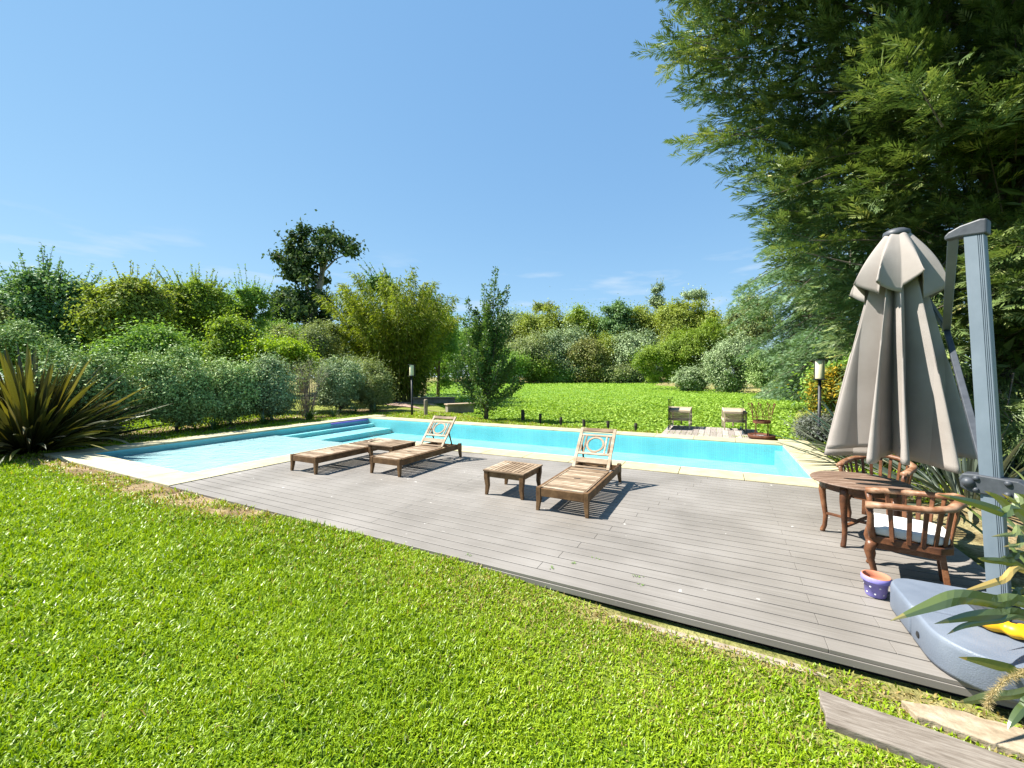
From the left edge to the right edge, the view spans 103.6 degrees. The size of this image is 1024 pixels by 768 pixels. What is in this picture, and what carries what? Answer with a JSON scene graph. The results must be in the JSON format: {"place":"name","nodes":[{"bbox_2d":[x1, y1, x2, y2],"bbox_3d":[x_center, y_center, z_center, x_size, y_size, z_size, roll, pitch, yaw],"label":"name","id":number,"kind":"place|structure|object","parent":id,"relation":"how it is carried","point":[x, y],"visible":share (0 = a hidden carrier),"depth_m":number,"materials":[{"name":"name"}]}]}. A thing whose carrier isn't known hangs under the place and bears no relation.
{"place":"outdoors","nodes":[
{"label":"outdoors","id":0,"kind":"place"},
{"bbox_2d":[192,414,226,430],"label":"shrub","id":1,"kind":"object","parent":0,"point":[214,426],"visible":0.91,"depth_m":12.53,"materials":[{"name":"plant"}]},
{"bbox_2d":[249,410,279,424],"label":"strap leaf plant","id":2,"kind":"object","parent":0,"point":[262,420],"visible":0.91,"depth_m":13.96,"materials":[{"name":"plant"}]},
{"bbox_2d":[344,402,366,414],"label":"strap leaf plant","id":3,"kind":"object","parent":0,"point":[353,411],"visible":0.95,"depth_m":17.44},
{"bbox_2d":[387,401,437,411],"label":"path","id":4,"kind":"structure","parent":0,"point":[404,404],"depth_m":23.70,"materials":[{"name":"stone"}]},
{"bbox_2d":[0,0,976,378],"label":"sky","id":5,"kind":"structure","parent":0,"point":[460,140],"materials":[{"name":"blue"}]},
{"bbox_2d":[0,377,1023,767],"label":"ground","id":6,"kind":"structure","parent":0,"point":[968,539],"depth_m":2.42,"materials":[{"name":"plant"}]},
{"bbox_2d":[0,303,46,359],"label":"leafy tree","id":7,"kind":"object","parent":6,"relation":"on","point":[3,317],"visible":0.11,"depth_m":21.66,"materials":[{"name":"green plant"}]},
{"bbox_2d":[0,309,70,371],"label":"leafy tree","id":8,"kind":"object","parent":6,"relation":"on","point":[11,333],"visible":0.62,"depth_m":16.68,"materials":[{"name":"green plant"}]},
{"bbox_2d":[0,242,101,365],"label":"leafy tree","id":9,"kind":"object","parent":6,"relation":"on","point":[41,293],"visible":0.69,"depth_m":22.80,"materials":[{"name":"green plant"}]},
{"bbox_2d":[0,326,171,440],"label":"hedge shrub","id":10,"kind":"object","parent":6,"relation":"on","point":[109,376],"visible":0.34,"depth_m":10.58,"materials":[{"name":"green plant"}]},
{"bbox_2d":[0,340,172,462],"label":"flax plant","id":11,"kind":"object","parent":6,"relation":"on","point":[30,421],"visible":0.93,"depth_m":9.00,"materials":[{"name":"green plant"}]},
{"bbox_2d":[82,335,123,373],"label":"leafy tree","id":12,"kind":"object","parent":6,"relation":"on","point":[99,348],"visible":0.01,"depth_m":33.64,"materials":[{"name":"green plant"}]},
{"bbox_2d":[45,260,192,387],"bbox_3d":[-21.947,-2.761,22.751,6.115,8.672,5.225,-1,1,-25],"label":"leafy tree","id":13,"kind":"object","parent":6,"relation":"on","point":[131,297],"visible":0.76,"depth_m":21.91,"materials":[{"name":"green plant"}]},
{"bbox_2d":[76,310,213,375],"bbox_3d":[-16.122,-0.972,18.499,5.587,5.265,5.244,-1,2,-38],"label":"leafy tree","id":14,"kind":"object","parent":6,"relation":"on","point":[144,335],"visible":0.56,"depth_m":17.40,"materials":[{"name":"green plant"}]},
{"bbox_2d":[110,324,245,431],"bbox_3d":[-10.296,0.122,12.362,3.425,3.585,3.998,0,1,0],"label":"hedge shrub","id":15,"kind":"object","parent":6,"relation":"on","point":[186,392],"visible":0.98,"depth_m":12.02,"materials":[{"name":"green plant"}]},
{"bbox_2d":[151,260,255,370],"bbox_3d":[-21.047,-3.378,27.040,6.160,9.737,6.144,1,2,38],"label":"leafy tree","id":16,"kind":"object","parent":6,"relation":"on","point":[203,297],"visible":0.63,"depth_m":25.80,"materials":[{"name":"green plant"}]},
{"bbox_2d":[190,310,263,371],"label":"leafy tree","id":17,"kind":"object","parent":6,"relation":"on","point":[231,329],"visible":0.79,"depth_m":18.39,"materials":[{"name":"green plant"}]},
{"bbox_2d":[192,342,272,425],"bbox_3d":[-9.726,0.187,13.975,3.458,3.142,3.386,0,1,0],"label":"hedge shrub","id":18,"kind":"object","parent":6,"relation":"on","point":[242,378],"visible":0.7,"depth_m":13.54,"materials":[{"name":"green plant"}]},
{"bbox_2d":[216,264,285,354],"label":"leafy tree","id":19,"kind":"object","parent":6,"relation":"on","point":[251,298],"visible":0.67,"depth_m":30.56,"materials":[{"name":"green plant"}]},
{"bbox_2d":[223,323,324,386],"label":"leafy tree","id":20,"kind":"object","parent":6,"relation":"on","point":[293,350],"visible":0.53,"depth_m":18.24,"materials":[{"name":"green plant"}]},
{"bbox_2d":[236,349,316,420],"bbox_3d":[-9.062,0.179,15.055,3.079,3.110,3.226,-1,2,-35],"label":"hedge shrub","id":21,"kind":"object","parent":6,"relation":"on","point":[281,394],"visible":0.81,"depth_m":14.68,"materials":[{"name":"green plant"}]},
{"bbox_2d":[253,312,309,339],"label":"leafy tree","id":22,"kind":"object","parent":6,"relation":"on","point":[261,335],"visible":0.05,"depth_m":34.42,"materials":[{"name":"green plant"}]},
{"bbox_2d":[295,407,318,419],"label":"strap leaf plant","id":23,"kind":"object","parent":6,"relation":"on","point":[309,414],"visible":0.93,"depth_m":15.39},
{"bbox_2d":[264,309,353,399],"bbox_3d":[-12.662,-1.395,24.933,5.542,5.917,5.207,0,1,0],"label":"leafy tree","id":24,"kind":"object","parent":6,"relation":"on","point":[318,331],"visible":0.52,"depth_m":24.25,"materials":[{"name":"green plant"}]},
{"bbox_2d":[281,353,336,416],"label":"bare shrub","id":25,"kind":"object","parent":6,"relation":"on","point":[307,402],"visible":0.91,"depth_m":16.43,"materials":[{"name":"green plant"}]},
{"bbox_2d":[259,209,368,392],"bbox_3d":[-19.719,-7.657,39.462,12.956,18.030,8.736,1,1,26],"label":"tall tree","id":26,"kind":"object","parent":6,"relation":"on","point":[298,262],"visible":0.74,"depth_m":38.34,"materials":[{"name":"green plant"}]},
{"bbox_2d":[292,317,358,374],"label":"leafy tree","id":27,"kind":"object","parent":6,"relation":"on","point":[344,354],"visible":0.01,"depth_m":33.73,"materials":[{"name":"green plant"}]},
{"bbox_2d":[326,406,345,416],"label":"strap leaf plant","id":28,"kind":"object","parent":6,"relation":"on","point":[332,413],"visible":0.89,"depth_m":16.41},
{"bbox_2d":[310,346,380,412],"bbox_3d":[-7.900,-0.044,18.240,3.383,3.415,3.281,1,2,38],"label":"hedge shrub","id":29,"kind":"object","parent":6,"relation":"on","point":[340,385],"visible":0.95,"depth_m":17.76,"materials":[{"name":"green plant"}]},
{"bbox_2d":[314,346,376,405],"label":"leafy tree","id":30,"kind":"object","parent":6,"relation":"on","point":[352,359],"visible":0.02,"depth_m":21.72,"materials":[{"name":"green plant"}]},
{"bbox_2d":[365,404,380,412],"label":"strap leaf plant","id":31,"kind":"object","parent":6,"relation":"on","point":[374,409],"visible":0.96,"depth_m":18.47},
{"bbox_2d":[347,353,405,411],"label":"hedge shrub","id":32,"kind":"object","parent":6,"relation":"on","point":[378,392],"visible":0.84,"depth_m":19.27,"materials":[{"name":"green plant"}]},
{"bbox_2d":[309,265,464,401],"bbox_3d":[-8.168,-3.464,27.272,10.178,9.372,9.747,1,2,40],"label":"bamboo clump","id":33,"kind":"object","parent":6,"relation":"on","point":[403,332],"visible":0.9,"depth_m":25.15,"materials":[{"name":"green plant"}]},
{"bbox_2d":[358,260,439,304],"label":"leafy tree","id":34,"kind":"object","parent":6,"relation":"on","point":[373,279],"visible":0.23,"depth_m":30.43,"materials":[{"name":"green plant"}]},
{"bbox_2d":[409,364,414,414],"bbox_3d":[-4.302,0.267,17.301,0.250,2.203,0.250,1,1,27],"label":"garden lamp","id":35,"kind":"object","parent":6,"relation":"on","point":[411,370],"visible":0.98,"depth_m":17.27,"materials":[{"name":"beige glass"}]},
{"bbox_2d":[424,399,427,414],"bbox_3d":[-3.761,1.016,17.578,0.170,0.710,0.166,0,1,0],"label":"wood bollard","id":36,"kind":"object","parent":6,"relation":"on","point":[425,406],"visible":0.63,"depth_m":17.51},
{"bbox_2d":[413,397,455,403],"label":"wall","id":37,"kind":"structure","parent":6,"relation":"on","point":[438,400],"depth_m":25.49,"materials":[{"name":"stone"}]},
{"bbox_2d":[44,415,846,487],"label":"swimming pool","id":38,"kind":"structure","parent":6,"relation":"on","point":[167,463],"depth_m":10.10,"materials":[{"name":"liquid"}]},
{"bbox_2d":[331,419,367,424],"bbox_3d":[-6.029,1.401,15.017,0.062,0.052,1.651,1,1,27],"label":"pool noodle","id":39,"kind":"object","parent":38,"relation":"on","point":[348,421],"visible":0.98,"depth_m":14.89,"materials":[{"name":"blue plastic"}]},
{"bbox_2d":[429,300,468,396],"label":"leafy tree","id":40,"kind":"object","parent":6,"relation":"on","point":[444,381],"visible":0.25,"depth_m":32.76,"materials":[{"name":"green plant"}]},
{"bbox_2d":[429,315,470,381],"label":"tree","id":41,"kind":"object","parent":6,"relation":"on","point":[464,338],"visible":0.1,"depth_m":101.10,"materials":[{"name":"green plant"}]},
{"bbox_2d":[444,403,473,412],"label":"wall","id":42,"kind":"structure","parent":6,"relation":"on","point":[458,407],"depth_m":19.02,"materials":[{"name":"stone"}]},
{"bbox_2d":[445,266,525,418],"bbox_3d":[-0.972,-1.539,15.909,2.600,6.264,3.108,-1,2,-42],"label":"young tree","id":43,"kind":"object","parent":6,"relation":"on","point":[486,376],"visible":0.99,"depth_m":15.79,"materials":[{"name":"green plant"}]},
{"bbox_2d":[495,305,535,347],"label":"tree","id":44,"kind":"object","parent":6,"relation":"on","point":[513,317],"visible":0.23,"depth_m":114.58,"materials":[{"name":"green plant"}]},
{"bbox_2d":[493,346,540,383],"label":"tree","id":45,"kind":"object","parent":6,"relation":"on","point":[521,367],"visible":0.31,"depth_m":85.89,"materials":[{"name":"green plant"}]},
{"bbox_2d":[502,316,570,382],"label":"tree","id":46,"kind":"object","parent":6,"relation":"on","point":[532,344],"visible":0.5,"depth_m":89.55,"materials":[{"name":"green plant"}]},
{"bbox_2d":[517,352,567,383],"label":"tree","id":47,"kind":"object","parent":6,"relation":"on","point":[543,371],"visible":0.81,"depth_m":88.07,"materials":[{"name":"green plant"}]},
{"bbox_2d":[532,300,556,314],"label":"tree","id":48,"kind":"object","parent":6,"relation":"on","point":[538,308],"visible":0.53,"depth_m":126.66,"materials":[{"name":"green plant"}]},
{"bbox_2d":[504,298,589,343],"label":"tree","id":49,"kind":"object","parent":6,"relation":"on","point":[541,322],"visible":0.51,"depth_m":108.69,"materials":[{"name":"green plant"}]},
{"bbox_2d":[538,364,578,383],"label":"tree","id":50,"kind":"object","parent":6,"relation":"on","point":[561,377],"visible":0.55,"depth_m":89.62,"materials":[{"name":"green plant"}]},
{"bbox_2d":[530,316,599,382],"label":"tree","id":51,"kind":"object","parent":6,"relation":"on","point":[572,336],"visible":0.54,"depth_m":91.96,"materials":[{"name":"green plant"}]},
{"bbox_2d":[555,298,609,342],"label":"tree","id":52,"kind":"object","parent":6,"relation":"on","point":[583,320],"visible":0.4,"depth_m":107.58,"materials":[{"name":"green plant"}]},
{"bbox_2d":[557,331,610,383],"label":"tree","id":53,"kind":"object","parent":6,"relation":"on","point":[590,356],"visible":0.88,"depth_m":88.72,"materials":[{"name":"green plant"}]},
{"bbox_2d":[592,328,626,382],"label":"tree","id":54,"kind":"object","parent":6,"relation":"on","point":[608,342],"visible":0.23,"depth_m":89.94,"materials":[{"name":"green plant"}]},
{"bbox_2d":[588,293,642,339],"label":"tree","id":55,"kind":"object","parent":6,"relation":"on","point":[618,312],"visible":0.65,"depth_m":103.54,"materials":[{"name":"green plant"}]},
{"bbox_2d":[589,355,662,383],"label":"tree","id":56,"kind":"object","parent":6,"relation":"on","point":[618,373],"visible":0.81,"depth_m":86.48,"materials":[{"name":"green plant"}]},
{"bbox_2d":[605,300,661,380],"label":"tree","id":57,"kind":"object","parent":6,"relation":"on","point":[642,318],"visible":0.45,"depth_m":104.37,"materials":[{"name":"green plant"}]},
{"bbox_2d":[600,317,668,383],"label":"tree","id":58,"kind":"object","parent":6,"relation":"on","point":[629,345],"visible":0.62,"depth_m":87.44,"materials":[{"name":"green plant"}]},
{"bbox_2d":[645,278,670,310],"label":"tree","id":59,"kind":"object","parent":6,"relation":"on","point":[659,298],"visible":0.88,"depth_m":123.93,"materials":[{"name":"green plant"}]},
{"bbox_2d":[643,292,699,347],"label":"tree","id":60,"kind":"object","parent":6,"relation":"on","point":[673,312],"visible":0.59,"depth_m":95.26,"materials":[{"name":"green plant"}]},
{"bbox_2d":[624,314,733,385],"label":"bank tree","id":61,"kind":"object","parent":6,"relation":"on","point":[671,354],"visible":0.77,"depth_m":50.83,"materials":[{"name":"green plant"}]},
{"bbox_2d":[668,363,712,392],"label":"bank tree","id":62,"kind":"object","parent":6,"relation":"on","point":[691,379],"visible":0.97,"depth_m":44.20,"materials":[{"name":"green plant"}]},
{"bbox_2d":[649,324,732,380],"bbox_3d":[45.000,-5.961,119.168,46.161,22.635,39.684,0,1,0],"label":"tree","id":63,"kind":"object","parent":6,"relation":"on","point":[660,370],"visible":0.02,"depth_m":110.92,"materials":[{"name":"green plant"}]},
{"bbox_2d":[678,283,711,302],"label":"tree","id":64,"kind":"object","parent":6,"relation":"on","point":[694,294],"visible":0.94,"depth_m":123.91,"materials":[{"name":"green plant"}]},
{"bbox_2d":[682,297,737,354],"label":"tree","id":65,"kind":"object","parent":6,"relation":"on","point":[701,312],"visible":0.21,"depth_m":93.49,"materials":[{"name":"green plant"}]},
{"bbox_2d":[661,425,759,439],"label":"jetty","id":66,"kind":"object","parent":6,"relation":"on","point":[696,430],"visible":0.52,"depth_m":11.99,"materials":[{"name":"wood"}]},
{"bbox_2d":[668,397,672,429],"bbox_3d":[5.057,0.922,12.858,0.050,0.943,1.150,1,1,27],"label":"glass screen","id":67,"kind":"object","parent":66,"relation":"on","point":[670,404],"visible":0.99,"depth_m":12.57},
{"bbox_2d":[669,406,692,428],"bbox_3d":[5.568,1.073,13.252,0.630,0.623,1.388,1,1,27],"label":"jetty lounger","id":68,"kind":"object","parent":66,"relation":"on","point":[683,411],"visible":0.92,"depth_m":12.80,"materials":[{"name":"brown wood"}]},
{"bbox_2d":[721,407,747,430],"bbox_3d":[7.008,1.081,12.756,0.630,0.623,1.387,0,1,24],"label":"jetty lounger","id":69,"kind":"object","parent":66,"relation":"on","point":[729,412],"visible":0.92,"depth_m":12.28,"materials":[{"name":"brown wood"}]},
{"bbox_2d":[740,399,743,433],"bbox_3d":[6.773,0.941,11.865,0.051,0.943,1.150,1,1,27],"label":"glass screen","id":70,"kind":"object","parent":66,"relation":"on","point":[741,427],"visible":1,"depth_m":11.54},
{"bbox_2d":[748,403,775,439],"bbox_3d":[6.577,0.967,10.612,0.635,0.920,0.631,1,1,27],"label":"fire stand","id":71,"kind":"object","parent":66,"relation":"on","point":[764,436],"visible":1,"depth_m":10.53,"materials":[{"name":"metal"}]},
{"bbox_2d":[609,615,831,677],"bbox_3d":[1.288,1.776,2.742,1.420,0.060,0.072,1,2,28],"label":"concrete edging","id":72,"kind":"object","parent":6,"relation":"on","point":[680,634],"visible":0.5,"depth_m":2.66,"materials":[{"name":"concrete"}]},
{"bbox_2d":[685,329,764,392],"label":"bank tree","id":73,"kind":"object","parent":6,"relation":"on","point":[724,378],"visible":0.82,"depth_m":41.34,"materials":[{"name":"green plant"}]},
{"bbox_2d":[720,288,784,343],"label":"tree","id":74,"kind":"object","parent":6,"relation":"on","point":[753,330],"visible":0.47,"depth_m":106.86,"materials":[{"name":"green plant"}]},
{"bbox_2d":[741,347,800,392],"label":"bank tree","id":75,"kind":"object","parent":6,"relation":"on","point":[757,379],"visible":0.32,"depth_m":37.85,"materials":[{"name":"green plant"}]},
{"bbox_2d":[751,274,847,402],"bbox_3d":[22.043,-2.600,29.268,9.545,10.526,8.778,0,1,0],"label":"blue conifer","id":76,"kind":"object","parent":6,"relation":"on","point":[759,395],"visible":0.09,"depth_m":29.42,"materials":[{"name":"grey plant"}]},
{"bbox_2d":[590,599,1013,709],"bbox_3d":[-0.005,1.727,5.957,9.509,0.270,4.210,1,1,27],"label":"deck substructure","id":77,"kind":"object","parent":6,"relation":"on","point":[908,682],"depth_m":2.59,"materials":[{"name":"wood"}]},
{"bbox_2d":[170,450,1016,707],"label":"deck","id":78,"kind":"structure","parent":77,"relation":"on","point":[769,564],"depth_m":4.13,"materials":[{"name":"wood"}]},
{"bbox_2d":[290,438,389,474],"bbox_3d":[-3.203,1.371,7.893,0.678,0.312,1.962,1,1,27],"label":"sun lounger","id":79,"kind":"object","parent":78,"relation":"on","point":[315,457],"visible":0.77,"depth_m":7.34,"materials":[{"name":"brown wood"}]},
{"bbox_2d":[367,439,415,461],"bbox_3d":[-2.374,1.341,7.985,0.640,0.362,0.668,1,1,27],"label":"side table","id":80,"kind":"object","parent":78,"relation":"on","point":[390,445],"visible":0.85,"depth_m":7.83,"materials":[{"name":"brown wood"}]},
{"bbox_2d":[370,416,461,476],"bbox_3d":[-1.748,1.105,7.635,0.678,0.849,1.824,1,1,27],"label":"sun lounger","id":81,"kind":"object","parent":78,"relation":"on","point":[400,458],"visible":1,"depth_m":7.62,"materials":[{"name":"brown wood"}]},
{"bbox_2d":[483,461,542,499],"bbox_3d":[0.023,1.385,5.857,0.640,0.362,0.668,1,1,27],"label":"side table","id":82,"kind":"object","parent":78,"relation":"on","point":[520,472],"visible":0.98,"depth_m":5.70,"materials":[{"name":"brown wood"}]},
{"bbox_2d":[536,427,621,517],"bbox_3d":[1.014,1.144,5.702,0.678,0.849,1.824,1,1,27],"label":"sun lounger","id":83,"kind":"object","parent":78,"relation":"on","point":[576,480],"visible":1,"depth_m":5.62,"materials":[{"name":"brown wood"}]},
{"bbox_2d":[810,471,913,552],"bbox_3d":[3.516,1.284,4.096,0.796,0.630,0.796,0,1,16],"label":"bistro table","id":84,"kind":"object","parent":78,"relation":"on","point":[844,484],"visible":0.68,"depth_m":3.98,"materials":[{"name":"brown wood"}]},
{"bbox_2d":[861,570,891,598],"bbox_3d":[2.788,1.541,3.087,0.178,0.158,0.178,0,1,0],"label":"flower pot","id":85,"kind":"object","parent":78,"relation":"on","point":[876,584],"visible":0.98,"depth_m":3.05,"materials":[{"name":"purple ceramic"}]},
{"bbox_2d":[836,455,917,521],"bbox_3d":[4.198,1.205,4.616,0.594,0.767,0.634,-1,2,-34],"label":"armchair","id":86,"kind":"object","parent":78,"relation":"on","point":[908,472],"visible":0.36,"depth_m":4.67,"materials":[{"name":"brown wood"}]},
{"bbox_2d":[863,487,966,585],"bbox_3d":[3.271,1.238,3.294,0.594,0.767,0.634,1,2,41],"label":"armchair","id":87,"kind":"object","parent":78,"relation":"on","point":[923,548],"visible":0.81,"depth_m":3.16,"materials":[{"name":"brown wood"}]},
{"bbox_2d":[874,513,949,545],"bbox_3d":[3.248,1.191,3.313,0.485,0.075,0.439,1,2,41],"label":"seat cushion","id":88,"kind":"object","parent":87,"relation":"on","point":[881,524],"visible":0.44,"depth_m":3.24,"materials":[{"name":"white fabric"}]},
{"bbox_2d":[824,218,1023,703],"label":"cantilever umbrella","id":89,"kind":"object","parent":78,"relation":"on","point":[899,396],"visible":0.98,"depth_m":3.47,"materials":[{"name":"fabric"}]},
{"bbox_2d":[983,621,1023,639],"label":"yellow bundle","id":90,"kind":"object","parent":89,"relation":"on","point":[1013,630],"visible":0.56,"depth_m":2.28,"materials":[{"name":"rubber"}]},
{"bbox_2d":[784,409,833,441],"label":"lavender bush","id":91,"kind":"object","parent":6,"relation":"on","point":[808,422],"visible":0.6,"depth_m":10.18,"materials":[{"name":"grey plant"}]},
{"bbox_2d":[775,361,845,420],"bbox_3d":[8.726,0.573,11.030,2.025,2.502,1.948,0,1,0],"label":"flowering shrub","id":92,"kind":"object","parent":6,"relation":"on","point":[832,374],"visible":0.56,"depth_m":10.91,"materials":[{"name":"yellow plant"}]},
{"bbox_2d":[779,337,850,413],"bbox_3d":[9.710,0.257,11.673,3.327,3.206,2.712,1,2,30],"label":"garden shrub","id":93,"kind":"object","parent":6,"relation":"on","point":[845,361],"visible":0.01,"depth_m":11.73,"materials":[{"name":"green plant"}]},
{"bbox_2d":[812,359,826,441],"bbox_3d":[7.566,0.500,9.915,0.250,2.203,0.250,1,1,27],"label":"garden lamp","id":94,"kind":"object","parent":6,"relation":"on","point":[819,370],"visible":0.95,"depth_m":9.88,"materials":[{"name":"beige glass"}]},
{"bbox_2d":[630,0,1023,478],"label":"overhanging cypress","id":95,"kind":"object","parent":6,"relation":"on","point":[898,50],"visible":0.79,"depth_m":7.16,"materials":[{"name":"green plant"}]},
{"bbox_2d":[718,102,977,406],"bbox_3d":[16.679,-5.724,19.257,11.278,14.669,12.527,0,1,0],"label":"blue conifer","id":96,"kind":"object","parent":6,"relation":"on","point":[807,341],"visible":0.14,"depth_m":20.30,"materials":[{"name":"grey plant"}]},
{"bbox_2d":[770,389,961,480],"bbox_3d":[6.729,0.702,7.340,3.714,1.948,3.320,0,1,0],"label":"flax plant","id":97,"kind":"object","parent":6,"relation":"on","point":[818,444],"visible":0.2,"depth_m":7.58,"materials":[{"name":"green plant"}]},
{"bbox_2d":[892,462,944,483],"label":"strap leaf plant","id":98,"kind":"object","parent":6,"relation":"on","point":[916,472],"visible":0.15,"depth_m":6.35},
{"bbox_2d":[818,689,1023,767],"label":"wood sleeper","id":99,"kind":"object","parent":6,"relation":"on","point":[924,746],"visible":0.71,"depth_m":1.97,"materials":[{"name":"wood"}]},
{"bbox_2d":[852,417,1023,526],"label":"flax plant","id":100,"kind":"object","parent":6,"relation":"on","point":[969,465],"visible":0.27,"depth_m":5.38,"materials":[{"name":"green plant"}]},
{"bbox_2d":[891,464,1023,728],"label":"flax plant","id":101,"kind":"object","parent":6,"relation":"on","point":[1003,611],"visible":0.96,"depth_m":2.11,"materials":[{"name":"green plant"}]},
{"bbox_2d":[901,700,1023,761],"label":"stone slab","id":102,"kind":"structure","parent":6,"relation":"on","point":[993,735],"depth_m":2.03,"materials":[{"name":"stone"}]},
{"bbox_2d":[980,668,1023,712],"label":"fountain grass","id":103,"kind":"object","parent":102,"relation":"on","point":[988,705],"depth_m":1.79,"materials":[{"name":"plant"}]},
{"bbox_2d":[914,393,1023,479],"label":"flax plant","id":104,"kind":"object","parent":6,"relation":"on","point":[1010,469],"visible":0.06,"depth_m":6.13,"materials":[{"name":"green plant"}]},
{"bbox_2d":[426,383,800,417],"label":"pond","id":105,"kind":"structure","parent":0,"point":[599,393],"depth_m":42.25,"materials":[{"name":"plant"}]},
{"bbox_2d":[521,410,524,420],"bbox_3d":[0.423,1.332,15.615,0.148,0.668,0.146,0,1,0],"label":"bank post","id":106,"kind":"object","parent":105,"relation":"in","point":[522,415],"visible":0.57,"depth_m":15.56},
{"bbox_2d":[426,382,808,438],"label":"water hyacinths","id":107,"kind":"object","parent":105,"relation":"on","point":[597,414],"visible":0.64,"depth_m":22.88,"materials":[{"name":"green plant"}]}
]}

